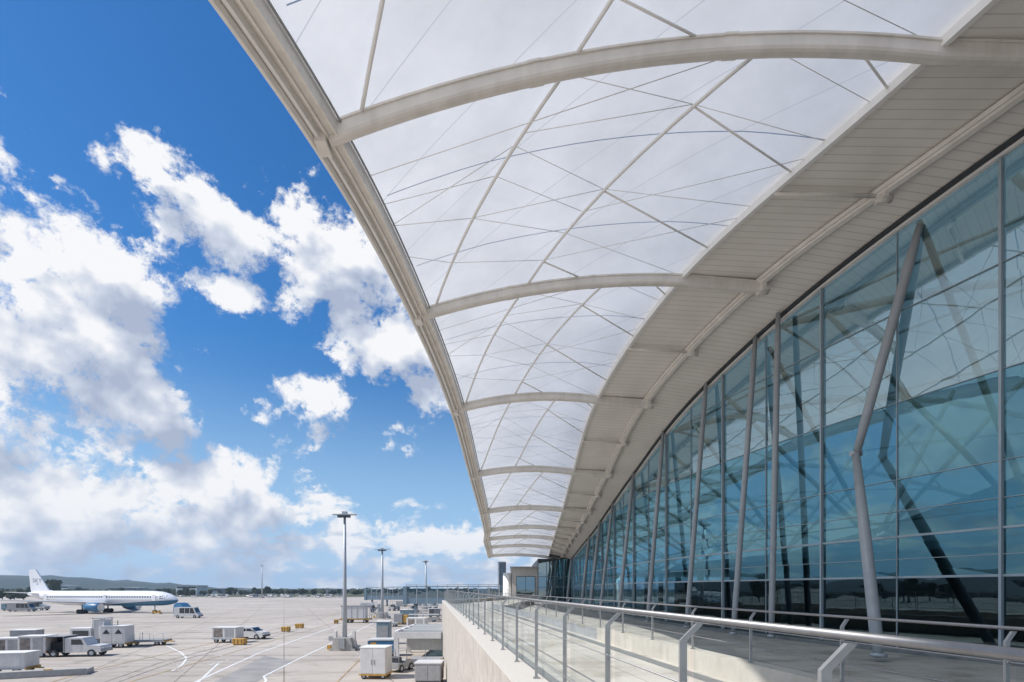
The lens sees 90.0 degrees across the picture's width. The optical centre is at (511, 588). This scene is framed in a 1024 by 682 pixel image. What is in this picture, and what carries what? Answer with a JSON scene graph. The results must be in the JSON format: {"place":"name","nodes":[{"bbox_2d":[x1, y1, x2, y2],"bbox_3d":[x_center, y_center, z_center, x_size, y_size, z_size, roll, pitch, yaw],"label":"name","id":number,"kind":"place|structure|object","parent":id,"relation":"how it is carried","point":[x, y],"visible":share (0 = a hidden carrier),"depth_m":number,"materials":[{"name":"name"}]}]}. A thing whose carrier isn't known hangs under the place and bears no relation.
{"place":"outdoors","nodes":[
{"label":"outdoors","id":0,"kind":"place"},
{"bbox_2d":[0,575,357,589],"bbox_3d":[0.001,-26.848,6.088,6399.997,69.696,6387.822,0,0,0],"label":"hill","id":1,"kind":"structure","parent":0,"point":[10,582],"depth_m":1259.05,"materials":[{"name":"plant"}]},
{"bbox_2d":[29,593,363,596],"bbox_3d":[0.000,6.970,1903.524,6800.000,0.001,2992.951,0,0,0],"label":"field","id":2,"kind":"structure","parent":0,"point":[309,595],"depth_m":507.43,"materials":[{"name":"plant"}]},
{"bbox_2d":[61,585,80,589],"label":"airport hall","id":3,"kind":"structure","parent":2,"relation":"on","point":[69,586],"depth_m":632.99,"materials":[{"name":"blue paint"}]},
{"bbox_2d":[108,587,146,590],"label":"airport hall","id":4,"kind":"structure","parent":2,"relation":"on","point":[131,588],"depth_m":651.00,"materials":[{"name":"blue paint"}]},
{"bbox_2d":[209,588,229,594],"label":"airport hall","id":5,"kind":"structure","parent":2,"relation":"on","point":[215,591],"depth_m":551.00,"materials":[{"name":"blue paint"}]},
{"bbox_2d":[263,586,270,593],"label":"tree","id":6,"kind":"object","parent":2,"relation":"on","point":[266,589],"visible":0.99,"depth_m":455.84,"materials":[{"name":"green plant"}]},
{"bbox_2d":[326,588,342,593],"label":"airport hall","id":7,"kind":"structure","parent":2,"relation":"on","point":[330,589],"depth_m":611.00,"materials":[{"name":"grey paint"}]},
{"bbox_2d":[0,0,558,588],"label":"sky","id":8,"kind":"structure","parent":0,"point":[208,359],"materials":[{"name":"blue"}]},
{"bbox_2d":[0,597,570,681],"bbox_3d":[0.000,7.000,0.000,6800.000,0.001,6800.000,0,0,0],"label":"ground","id":9,"kind":"structure","parent":0,"point":[323,664],"depth_m":70.23,"materials":[{"name":"concrete"}]},
{"bbox_2d":[1,603,6,610],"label":"van","id":10,"kind":"object","parent":9,"relation":"on","point":[3,606],"visible":0.31,"depth_m":160.33,"materials":[{"name":"white paint"}]},
{"bbox_2d":[0,590,9,599],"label":"tree","id":11,"kind":"object","parent":9,"relation":"on","point":[3,593],"visible":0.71,"depth_m":299.82,"materials":[{"name":"green plant"}]},
{"bbox_2d":[0,637,17,650],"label":"baggage cart","id":12,"kind":"object","parent":9,"relation":"on","point":[8,643],"visible":0.16,"depth_m":51.97,"materials":[{"name":"metal"}]},
{"bbox_2d":[0,640,4,649],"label":"door","id":13,"kind":"structure","parent":12,"relation":"in","point":[2,642],"depth_m":51.80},
{"bbox_2d":[8,640,17,649],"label":"door","id":14,"kind":"structure","parent":12,"relation":"in","point":[12,644],"depth_m":52.04,"materials":[{"name":"grey paint"}]},
{"bbox_2d":[6,591,22,599],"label":"tree","id":15,"kind":"object","parent":9,"relation":"on","point":[10,596],"visible":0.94,"depth_m":289.39,"materials":[{"name":"green plant"}]},
{"bbox_2d":[7,603,37,611],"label":"van","id":16,"kind":"object","parent":9,"relation":"on","point":[28,607],"visible":1,"depth_m":154.51,"materials":[{"name":"grey paint"}]},
{"bbox_2d":[0,650,44,670],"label":"baggage cart","id":17,"kind":"object","parent":9,"relation":"on","point":[13,660],"visible":0.8,"depth_m":41.49,"materials":[{"name":"metal"}]},
{"bbox_2d":[1,655,19,666],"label":"cargo container","id":18,"kind":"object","parent":17,"relation":"in","point":[6,660],"depth_m":41.29,"materials":[{"name":"metal"}]},
{"bbox_2d":[21,592,28,599],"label":"tree","id":19,"kind":"object","parent":9,"relation":"on","point":[24,596],"visible":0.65,"depth_m":308.90,"materials":[{"name":"green plant"}]},
{"bbox_2d":[9,629,43,636],"bbox_3d":[-58.060,5.966,61.830,3.438,2.052,1.840,0,0,-14],"label":"baggage cart","id":20,"kind":"object","parent":9,"relation":"on","point":[17,632],"visible":0.13,"depth_m":60.99,"materials":[{"name":"metal"}]},
{"bbox_2d":[11,632,20,636],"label":"door","id":21,"kind":"structure","parent":20,"relation":"in","point":[13,634],"depth_m":60.70,"materials":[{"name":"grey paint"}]},
{"bbox_2d":[17,634,57,657],"bbox_3d":[-48.175,5.891,52.521,3.338,2.202,1.840,0,0,-10],"label":"baggage cart","id":22,"kind":"object","parent":9,"relation":"on","point":[29,642],"visible":0.27,"depth_m":51.68,"materials":[{"name":"metal"}]},
{"bbox_2d":[20,638,29,649],"bbox_3d":[-48.980,5.625,51.477,0.900,1.240,0.020,0,0,-10],"label":"door","id":23,"kind":"structure","parent":22,"relation":"in","point":[24,642],"depth_m":51.47,"materials":[{"name":"metal"}]},
{"bbox_2d":[32,638,41,649],"bbox_3d":[-47.872,5.625,51.673,0.900,1.240,0.020,0,0,-10],"label":"door","id":24,"kind":"structure","parent":22,"relation":"in","point":[36,642],"depth_m":51.66,"materials":[{"name":"grey paint"}]},
{"bbox_2d":[27,602,50,609],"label":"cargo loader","id":25,"kind":"object","parent":9,"relation":"on","point":[40,605],"visible":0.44,"depth_m":163.43,"materials":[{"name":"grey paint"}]},
{"bbox_2d":[0,667,93,678],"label":"concrete barrier","id":26,"kind":"object","parent":9,"relation":"on","point":[15,674],"visible":1,"depth_m":40.68,"materials":[{"name":"grey paint"}]},
{"bbox_2d":[44,579,62,590],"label":"tree","id":27,"kind":"object","parent":9,"relation":"on","point":[54,585],"visible":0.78,"depth_m":398.09,"materials":[{"name":"green plant"}]},
{"bbox_2d":[42,634,112,656],"bbox_3d":[-44.986,5.925,53.159,5.410,2.130,2.080,0,0,-9],"label":"box truck","id":28,"kind":"object","parent":9,"relation":"on","point":[91,646],"visible":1,"depth_m":52.46,"materials":[{"name":"white paint"}]},
{"bbox_2d":[0,570,177,613],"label":"airliner","id":29,"kind":"object","parent":9,"relation":"on","point":[92,601],"visible":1,"depth_m":144.70,"materials":[{"name":"white metal"}]},
{"bbox_2d":[70,617,112,644],"bbox_3d":[-49.785,5.226,60.779,4.000,3.532,1.635,0,0,-6],"label":"truck","id":30,"kind":"object","parent":9,"relation":"on","point":[94,631],"visible":0.28,"depth_m":60.22,"materials":[{"name":"white paint"}]},
{"bbox_2d":[72,631,87,635],"bbox_3d":[-50.497,5.300,59.897,1.700,0.700,0.030,0,0,-6],"label":"window","id":31,"kind":"structure","parent":30,"relation":"in","point":[80,633],"depth_m":59.89,"materials":[{"name":"grey glass"}]},
{"bbox_2d":[99,620,136,647],"bbox_3d":[-46.605,5.396,61.056,3.538,3.192,2.040,0,0,-8],"label":"catering cart","id":32,"kind":"object","parent":9,"relation":"on","point":[119,635],"visible":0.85,"depth_m":60.12,"materials":[{"name":"metal"}]},
{"bbox_2d":[102,628,110,641],"bbox_3d":[-47.477,5.425,59.935,0.972,1.560,0.020,0,0,-8],"label":"door","id":33,"kind":"structure","parent":32,"relation":"in","point":[105,637],"depth_m":59.93,"materials":[{"name":"white paint"}]},
{"bbox_2d":[113,628,121,640],"bbox_3d":[-46.274,5.425,60.104,0.972,1.560,0.020,0,0,-8],"label":"door","id":34,"kind":"structure","parent":32,"relation":"in","point":[116,637],"depth_m":60.09,"materials":[{"name":"white paint"}]},
{"bbox_2d":[134,632,174,645],"bbox_3d":[-44.728,6.144,63.337,5.618,1.696,1.927,0,0,-9],"label":"flatbed dolly","id":35,"kind":"object","parent":9,"relation":"on","point":[157,641],"visible":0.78,"depth_m":62.68,"materials":[{"name":"metal"}]},
{"bbox_2d":[129,653,183,674],"bbox_3d":[-33.405,6.974,48.785,20.626,0.001,1.747,0,0,43],"label":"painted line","id":36,"kind":"object","parent":9,"relation":"on","point":[178,669],"visible":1,"depth_m":47.59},
{"bbox_2d":[167,646,186,670],"bbox_3d":[-34.947,6.987,53.409,1.668,0.001,23.673,0,0,-35],"label":"road marking","id":37,"kind":"object","parent":9,"relation":"on","point":[184,661],"visible":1,"depth_m":51.82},
{"bbox_2d":[173,602,190,612],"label":"tow tractor","id":38,"kind":"object","parent":9,"relation":"on","point":[182,604],"visible":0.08,"depth_m":140.31,"materials":[{"name":"blue paint"}]},
{"bbox_2d":[173,607,202,617],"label":"van","id":39,"kind":"object","parent":9,"relation":"on","point":[193,612],"visible":0.98,"depth_m":120.71,"materials":[{"name":"white paint"}]},
{"bbox_2d":[175,585,207,594],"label":"airport hall","id":40,"kind":"structure","parent":9,"relation":"on","point":[198,588],"depth_m":511.00,"materials":[{"name":"blue paint"}]},
{"bbox_2d":[102,631,281,681],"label":"tyre mark","id":41,"kind":"object","parent":9,"relation":"on","point":[165,660],"visible":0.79,"depth_m":47.61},
{"bbox_2d":[52,613,339,681],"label":"road marking","id":42,"kind":"object","parent":9,"relation":"on","point":[161,654],"visible":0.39,"depth_m":51.80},
{"bbox_2d":[116,630,295,681],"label":"tyre mark","id":43,"kind":"object","parent":9,"relation":"on","point":[182,659],"visible":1,"depth_m":48.25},
{"bbox_2d":[197,663,219,681],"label":"road marking","id":44,"kind":"object","parent":9,"relation":"on","point":[206,674],"visible":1,"depth_m":42.06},
{"bbox_2d":[211,626,244,642],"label":"baggage cart","id":45,"kind":"object","parent":9,"relation":"on","point":[224,633],"visible":0.59,"depth_m":65.78,"materials":[{"name":"metal"}]},
{"bbox_2d":[213,629,221,636],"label":"door","id":46,"kind":"structure","parent":45,"relation":"in","point":[216,632],"depth_m":65.79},
{"bbox_2d":[225,629,232,636],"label":"door","id":47,"kind":"structure","parent":45,"relation":"in","point":[228,632],"depth_m":65.68,"materials":[{"name":"grey paint"}]},
{"bbox_2d":[0,588,467,594],"bbox_3d":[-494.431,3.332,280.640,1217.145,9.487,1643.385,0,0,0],"label":"woods","id":48,"kind":"object","parent":9,"relation":"on","point":[323,590],"visible":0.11,"depth_m":624.95,"materials":[{"name":"green plant"}]},
{"bbox_2d":[129,620,341,681],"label":"road marking","id":49,"kind":"object","parent":9,"relation":"on","point":[218,656],"visible":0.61,"depth_m":51.07,"materials":[{"name":"paint"}]},
{"bbox_2d":[232,638,246,644],"bbox_3d":[-33.834,6.600,63.625,1.500,0.800,0.822,0,0,5],"label":"chock crate","id":50,"kind":"object","parent":9,"relation":"on","point":[237,641],"visible":0.99,"depth_m":63.27,"materials":[{"name":"yellow paint"}]},
{"bbox_2d":[215,656,291,681],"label":"asphalt patch","id":51,"kind":"object","parent":9,"relation":"on","point":[257,670],"visible":1,"depth_m":43.66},
{"bbox_2d":[244,626,270,639],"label":"estate car","id":52,"kind":"object","parent":9,"relation":"on","point":[256,632],"visible":0.68,"depth_m":70.31,"materials":[{"name":"white paint"}]},
{"bbox_2d":[259,565,263,597],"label":"light mast","id":53,"kind":"object","parent":9,"relation":"on","point":[261,595],"visible":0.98,"depth_m":374.73,"materials":[{"name":"metal"}]},
{"bbox_2d":[195,624,340,681],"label":"road marking","id":54,"kind":"object","parent":9,"relation":"on","point":[256,654],"visible":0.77,"depth_m":51.85,"materials":[{"name":"paint"}]},
{"bbox_2d":[281,626,290,631],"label":"chock crate","id":55,"kind":"object","parent":9,"relation":"on","point":[286,628],"visible":1,"depth_m":82.79,"materials":[{"name":"yellow paint"}]},
{"bbox_2d":[295,623,303,627],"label":"chock crate","id":56,"kind":"object","parent":9,"relation":"on","point":[299,625],"visible":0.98,"depth_m":89.95,"materials":[{"name":"yellow paint"}]},
{"bbox_2d":[264,619,380,675],"bbox_3d":[-25.789,6.990,86.007,0.283,0.001,91.259,0,0,-8],"label":"road marking","id":57,"kind":"object","parent":9,"relation":"on","point":[309,653],"visible":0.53,"depth_m":52.60,"materials":[{"name":"paint"}]},
{"bbox_2d":[327,511,360,650],"bbox_3d":[-19.056,-0.879,58.235,3.640,15.758,2.171,0,0,0],"label":"light mast","id":58,"kind":"object","parent":9,"relation":"on","point":[344,642],"visible":0.99,"depth_m":58.10,"materials":[{"name":"metal"}]},
{"bbox_2d":[339,605,372,622],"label":"container trailer","id":59,"kind":"object","parent":9,"relation":"on","point":[357,612],"visible":0.75,"depth_m":103.86,"materials":[{"name":"white paint"}]},
{"bbox_2d":[360,603,380,611],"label":"canopy stand","id":60,"kind":"object","parent":9,"relation":"on","point":[373,603],"visible":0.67,"depth_m":135.99,"materials":[{"name":"white paint"}]},
{"bbox_2d":[370,602,380,612],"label":"baggage tug","id":61,"kind":"object","parent":9,"relation":"on","point":[373,609],"visible":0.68,"depth_m":148.97,"materials":[{"name":"grey paint"}]},
{"bbox_2d":[359,645,392,678],"bbox_3d":[-10.665,5.758,40.235,2.150,2.475,1.895,0,0,3],"label":"container cart","id":62,"kind":"object","parent":9,"relation":"on","point":[375,660],"visible":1,"depth_m":39.35,"materials":[{"name":"white paint"}]},
{"bbox_2d":[360,649,371,672],"bbox_3d":[-11.202,5.580,39.348,0.950,1.900,0.068,0,0,3],"label":"door","id":63,"kind":"structure","parent":62,"relation":"in","point":[365,654],"depth_m":39.35,"materials":[{"name":"white paint"}]},
{"bbox_2d":[373,649,384,673],"bbox_3d":[-10.223,5.580,39.297,0.950,1.900,0.068,0,0,3],"label":"door","id":64,"kind":"structure","parent":62,"relation":"in","point":[378,654],"depth_m":39.30,"materials":[{"name":"white paint"}]},
{"bbox_2d":[367,638,393,655],"bbox_3d":[-13.457,6.097,53.498,2.940,1.794,1.600,0,0,-2],"label":"ground power unit","id":65,"kind":"object","parent":9,"relation":"on","point":[380,641],"visible":0.27,"depth_m":52.75,"materials":[{"name":"blue paint"}]},
{"bbox_2d":[373,548,390,618],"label":"light mast","id":66,"kind":"object","parent":9,"relation":"on","point":[382,614],"visible":0.98,"depth_m":119.73,"materials":[{"name":"metal"}]},
{"bbox_2d":[376,621,391,637],"bbox_3d":[-16.171,5.500,64.742,1.750,2.800,1.550,0,0,0],"label":"equipment cabinet","id":67,"kind":"object","parent":9,"relation":"on","point":[383,629],"visible":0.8,"depth_m":64.00,"materials":[{"name":"metal"}]},
{"bbox_2d":[388,601,399,610],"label":"baggage tug","id":68,"kind":"object","parent":9,"relation":"on","point":[393,606],"visible":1,"depth_m":160.49,"materials":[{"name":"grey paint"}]},
{"bbox_2d":[394,613,408,623],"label":"generator","id":69,"kind":"object","parent":9,"relation":"on","point":[401,618],"visible":0.78,"depth_m":98.94,"materials":[{"name":"grey paint"}]},
{"bbox_2d":[396,601,408,606],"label":"baggage cart","id":70,"kind":"object","parent":9,"relation":"on","point":[399,603],"visible":0.77,"depth_m":195.40,"materials":[{"name":"metal"}]},
{"bbox_2d":[392,649,413,671],"bbox_3d":[-9.575,6.084,43.624,1.420,1.817,2.400,0,0,20],"label":"baggage tug","id":71,"kind":"object","parent":9,"relation":"on","point":[399,664],"visible":0.81,"depth_m":42.94,"materials":[{"name":"grey paint"}]},
{"bbox_2d":[400,609,413,616],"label":"baggage cart","id":72,"kind":"object","parent":9,"relation":"on","point":[407,611],"visible":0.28,"depth_m":116.75,"materials":[{"name":"metal"}]},
{"bbox_2d":[407,617,428,625],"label":"baggage cart","id":73,"kind":"object","parent":9,"relation":"on","point":[416,620],"visible":0.15,"depth_m":84.17,"materials":[{"name":"metal"}]},
{"bbox_2d":[408,619,414,625],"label":"door","id":74,"kind":"structure","parent":73,"relation":"in","point":[410,621],"depth_m":84.19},
{"bbox_2d":[416,619,422,623],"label":"door","id":75,"kind":"structure","parent":73,"relation":"in","point":[418,621],"depth_m":83.94,"materials":[{"name":"grey paint"}]},
{"bbox_2d":[394,624,442,656],"bbox_3d":[-9.233,5.574,54.825,4.633,2.848,10.050,0,0,0],"label":"baggage shelter","id":76,"kind":"object","parent":9,"relation":"on","point":[423,636],"visible":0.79,"depth_m":51.27,"materials":[{"name":"white paint"}]},
{"bbox_2d":[408,614,441,621],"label":"flatbed dolly","id":77,"kind":"object","parent":9,"relation":"on","point":[434,619],"visible":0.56,"depth_m":106.73,"materials":[{"name":"metal"}]},
{"bbox_2d":[421,560,429,610],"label":"light mast","id":78,"kind":"object","parent":9,"relation":"on","point":[425,561],"visible":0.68,"depth_m":161.30,"materials":[{"name":"metal"}]},
{"bbox_2d":[409,650,443,666],"bbox_3d":[-7.318,6.236,46.362,3.718,1.512,1.727,0,0,-2],"label":"flatbed dolly","id":79,"kind":"object","parent":9,"relation":"on","point":[417,658],"visible":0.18,"depth_m":45.91,"materials":[{"name":"metal"}]},
{"bbox_2d":[414,659,444,681],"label":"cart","id":80,"kind":"object","parent":9,"relation":"on","point":[429,669],"visible":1,"depth_m":37.33,"materials":[{"name":"grey paint"}]},
{"bbox_2d":[415,665,426,679],"bbox_3d":[-6.610,6.150,37.340,0.860,1.100,0.030,0,0,0],"label":"door","id":81,"kind":"structure","parent":80,"relation":"in","point":[420,670],"depth_m":37.32,"materials":[{"name":"grey paint"}]},
{"bbox_2d":[428,665,439,679],"bbox_3d":[-5.690,6.150,37.340,0.860,1.100,0.030,0,0,0],"label":"door","id":82,"kind":"structure","parent":80,"relation":"in","point":[433,670],"depth_m":37.32,"materials":[{"name":"grey paint"}]},
{"bbox_2d":[428,608,440,616],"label":"baggage cart","id":83,"kind":"object","parent":9,"relation":"on","point":[433,610],"visible":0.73,"depth_m":123.67,"materials":[{"name":"metal"}]},
{"bbox_2d":[442,597,548,681],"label":"parapet wall","id":84,"kind":"structure","parent":9,"relation":"on","point":[471,652],"depth_m":14.88,"materials":[{"name":"concrete"}]},
{"bbox_2d":[444,590,508,599],"bbox_3d":[-3.875,0.737,67.750,0.061,1.086,26.439,0,0,15],"label":"railing","id":85,"kind":"object","parent":84,"relation":"on","point":[467,593],"visible":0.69,"depth_m":60.65,"materials":[{"name":"metal"}]},
{"bbox_2d":[445,590,1023,681],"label":"railing","id":86,"kind":"object","parent":84,"relation":"on","point":[834,659],"visible":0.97,"depth_m":2.57,"materials":[{"name":"metal"}]},
{"bbox_2d":[498,562,505,588],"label":"stair tower","id":87,"kind":"structure","parent":9,"relation":"on","point":[501,568],"depth_m":180.40,"materials":[{"name":"blue paint"}]},
{"bbox_2d":[503,566,538,602],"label":"annex block","id":88,"kind":"structure","parent":9,"relation":"on","point":[520,580],"depth_m":82.00,"materials":[{"name":"beige concrete"}]},
{"bbox_2d":[516,576,534,595],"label":"window","id":89,"kind":"structure","parent":88,"relation":"in","point":[525,585],"depth_m":81.94,"materials":[{"name":"blue glass"}]},
{"bbox_2d":[518,604,1023,681],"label":"terrace","id":90,"kind":"structure","parent":9,"relation":"on","point":[951,670],"depth_m":18.18,"materials":[{"name":"concrete"}]},
{"bbox_2d":[452,599,731,681],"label":"walkway","id":91,"kind":"structure","parent":90,"relation":"on","point":[584,664],"depth_m":13.18,"materials":[{"name":"concrete"}]},
{"bbox_2d":[453,605,559,681],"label":"drain","id":92,"kind":"object","parent":91,"relation":"on","point":[541,672],"visible":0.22,"depth_m":12.58,"materials":[{"name":"metal"}]},
{"bbox_2d":[490,608,722,681],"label":"drain","id":93,"kind":"object","parent":91,"relation":"on","point":[676,669],"visible":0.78,"depth_m":12.76,"materials":[{"name":"metal"}]},
{"bbox_2d":[493,604,845,681],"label":"wall","id":94,"kind":"structure","parent":91,"relation":"on","point":[729,667],"depth_m":10.61,"materials":[{"name":"grey paint"}]},
{"bbox_2d":[495,593,1023,681],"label":"railing","id":95,"kind":"object","parent":94,"relation":"on","point":[1007,663],"visible":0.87,"depth_m":7.17,"materials":[{"name":"metal"}]},
{"bbox_2d":[208,0,1023,666],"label":"terminal building","id":96,"kind":"structure","parent":90,"relation":"on","point":[712,302],"depth_m":18.44,"materials":[{"name":"fabric"}]},
{"bbox_2d":[538,558,571,602],"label":"end window","id":97,"kind":"structure","parent":96,"relation":"in","point":[552,575],"depth_m":82.30,"materials":[{"name":"blue glass"}]},
{"bbox_2d":[572,558,574,602],"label":"window","id":98,"kind":"structure","parent":96,"relation":"in","point":[573,562],"depth_m":80.22,"materials":[{"name":"blue glass"}]},
{"bbox_2d":[574,551,579,602],"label":"window","id":99,"kind":"structure","parent":96,"relation":"in","point":[577,559],"depth_m":75.28,"materials":[{"name":"blue glass"}]},
{"bbox_2d":[580,543,586,603],"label":"window","id":100,"kind":"structure","parent":96,"relation":"in","point":[583,551],"depth_m":69.93,"materials":[{"name":"blue glass"}]},
{"bbox_2d":[586,535,593,604],"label":"window","id":101,"kind":"structure","parent":96,"relation":"in","point":[591,551],"depth_m":62.47,"materials":[{"name":"blue glass"}]},
{"bbox_2d":[594,524,602,605],"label":"window","id":102,"kind":"structure","parent":96,"relation":"in","point":[599,572],"depth_m":55.75,"materials":[{"name":"blue glass"}]},
{"bbox_2d":[602,506,614,612],"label":"window","id":103,"kind":"structure","parent":96,"relation":"in","point":[609,589],"depth_m":49.54,"materials":[{"name":"blue glass"}]},
{"bbox_2d":[614,479,634,616],"bbox_3d":[9.550,-3.253,43.937,0.176,11.005,6.346,0,0,-3],"label":"window","id":104,"kind":"structure","parent":96,"relation":"in","point":[621,507],"depth_m":43.33,"materials":[{"name":"blue glass"}]},
{"bbox_2d":[634,435,667,621],"bbox_3d":[10.050,-4.052,37.643,0.175,12.604,6.359,0,0,-7],"label":"window","id":105,"kind":"structure","parent":96,"relation":"in","point":[646,479],"depth_m":37.35,"materials":[{"name":"blue glass"}]},
{"bbox_2d":[667,374,724,628],"bbox_3d":[11.040,-4.801,31.406,0.177,14.103,6.351,0,0,-12],"label":"window","id":106,"kind":"structure","parent":96,"relation":"in","point":[683,440],"depth_m":30.71,"materials":[{"name":"blue glass"}]},
{"bbox_2d":[723,288,823,639],"bbox_3d":[12.574,-5.400,25.282,0.176,15.299,6.359,0,0,-17],"label":"window","id":107,"kind":"structure","parent":96,"relation":"in","point":[800,501],"depth_m":24.32,"materials":[{"name":"blue glass"}]},
{"bbox_2d":[822,157,1003,655],"bbox_3d":[14.537,-5.752,19.279,0.176,16.003,6.349,0,0,-20],"label":"window","id":108,"kind":"structure","parent":96,"relation":"in","point":[932,461],"depth_m":18.37,"materials":[{"name":"blue glass"}]},
{"bbox_2d":[1003,143,1023,647],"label":"window","id":109,"kind":"structure","parent":96,"relation":"in","point":[1013,527],"depth_m":16.07,"materials":[{"name":"blue glass"}]},
{"bbox_2d":[364,587,402,605],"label":"passenger bridge","id":110,"kind":"structure","parent":0,"point":[371,594],"depth_m":203.55,"materials":[{"name":"blue paint"}]},
{"bbox_2d":[366,589,402,595],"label":"window","id":111,"kind":"structure","parent":110,"relation":"in","point":[375,592],"depth_m":203.54,"materials":[{"name":"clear glass"}]},
{"bbox_2d":[403,585,502,616],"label":"passenger bridge","id":112,"kind":"structure","parent":0,"point":[416,597],"depth_m":110.55,"materials":[{"name":"blue paint"}]},
{"bbox_2d":[407,589,502,597],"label":"window","id":113,"kind":"structure","parent":112,"relation":"in","point":[411,593],"depth_m":110.56,"materials":[{"name":"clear glass"}]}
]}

